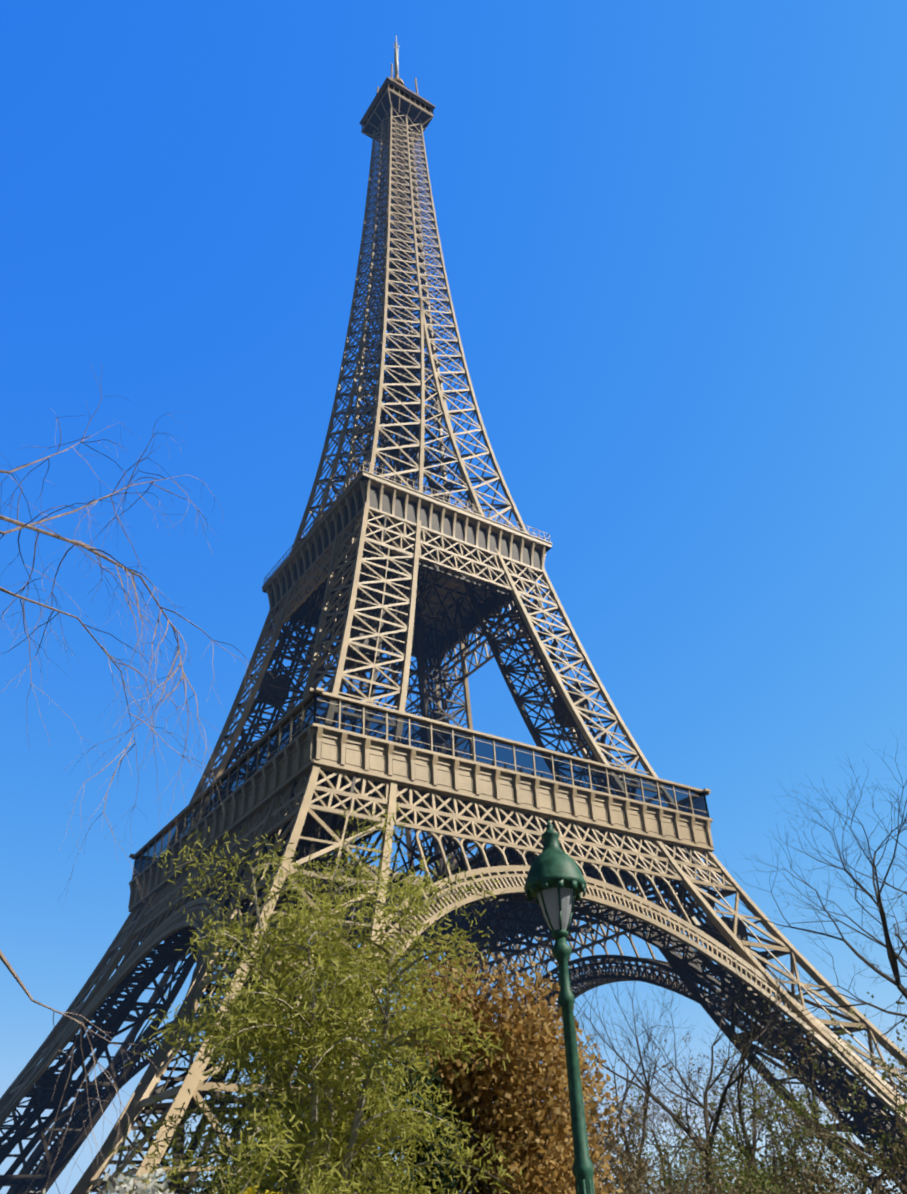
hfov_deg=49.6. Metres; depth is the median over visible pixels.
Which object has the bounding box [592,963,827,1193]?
arch tree
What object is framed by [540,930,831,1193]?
arch tree
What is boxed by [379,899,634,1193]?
dry shrub leaves
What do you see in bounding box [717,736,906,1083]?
bare tree
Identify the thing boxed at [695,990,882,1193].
garden tree
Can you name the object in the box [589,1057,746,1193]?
garden tree
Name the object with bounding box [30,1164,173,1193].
blossom bush
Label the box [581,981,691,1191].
arch tree
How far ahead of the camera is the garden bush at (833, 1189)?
24.43 m
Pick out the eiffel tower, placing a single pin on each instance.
(393, 560)
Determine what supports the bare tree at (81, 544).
on the ground
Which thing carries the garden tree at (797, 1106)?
on the ground
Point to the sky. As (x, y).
(673, 233)
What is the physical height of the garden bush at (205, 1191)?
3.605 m
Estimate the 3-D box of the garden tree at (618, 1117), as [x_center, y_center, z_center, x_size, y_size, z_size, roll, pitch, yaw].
[2.787,19.026,32.874,6.634,8.383,7.381,18,-39,-28]
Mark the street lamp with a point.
(555, 883)
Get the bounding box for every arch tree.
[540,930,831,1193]
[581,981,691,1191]
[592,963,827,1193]
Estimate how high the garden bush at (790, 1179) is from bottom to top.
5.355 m
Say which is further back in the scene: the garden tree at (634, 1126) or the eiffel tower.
the eiffel tower
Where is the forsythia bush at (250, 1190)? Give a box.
[238,1185,282,1193]
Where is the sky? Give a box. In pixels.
[0,0,906,1193]
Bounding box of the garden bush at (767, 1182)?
[688,1130,796,1193]
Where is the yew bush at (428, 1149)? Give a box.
[301,1038,466,1193]
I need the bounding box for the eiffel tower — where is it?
[0,35,906,1193]
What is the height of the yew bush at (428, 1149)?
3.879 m
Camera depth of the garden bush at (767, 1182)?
33.24 m
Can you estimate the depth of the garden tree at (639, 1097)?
54.73 m
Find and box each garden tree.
[465,1042,629,1187]
[493,1084,669,1190]
[585,1094,691,1193]
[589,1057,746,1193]
[601,1034,819,1189]
[672,1082,839,1193]
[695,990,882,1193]
[725,1021,906,1193]
[762,992,906,1193]
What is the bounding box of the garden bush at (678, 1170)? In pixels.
[641,1121,741,1193]
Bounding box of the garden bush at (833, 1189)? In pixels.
[748,1115,906,1193]
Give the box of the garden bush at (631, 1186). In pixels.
[492,1133,670,1193]
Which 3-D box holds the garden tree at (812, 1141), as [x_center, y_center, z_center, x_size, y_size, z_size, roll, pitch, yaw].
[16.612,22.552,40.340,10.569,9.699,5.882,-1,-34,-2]
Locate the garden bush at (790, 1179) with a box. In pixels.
[758,1132,872,1193]
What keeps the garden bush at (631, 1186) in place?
on the ground
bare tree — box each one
[0,364,284,1193]
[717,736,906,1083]
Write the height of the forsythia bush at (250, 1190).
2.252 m
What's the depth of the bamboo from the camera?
9.88 m
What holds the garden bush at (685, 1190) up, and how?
on the ground
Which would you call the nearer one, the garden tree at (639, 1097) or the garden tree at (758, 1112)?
the garden tree at (758, 1112)
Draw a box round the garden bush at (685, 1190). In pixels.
[605,1127,762,1193]
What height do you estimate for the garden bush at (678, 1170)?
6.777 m
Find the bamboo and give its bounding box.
[106,803,527,1193]
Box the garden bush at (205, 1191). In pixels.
[179,1113,281,1193]
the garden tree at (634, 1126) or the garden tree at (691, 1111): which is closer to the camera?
the garden tree at (634, 1126)
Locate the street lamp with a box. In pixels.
[524,820,594,1193]

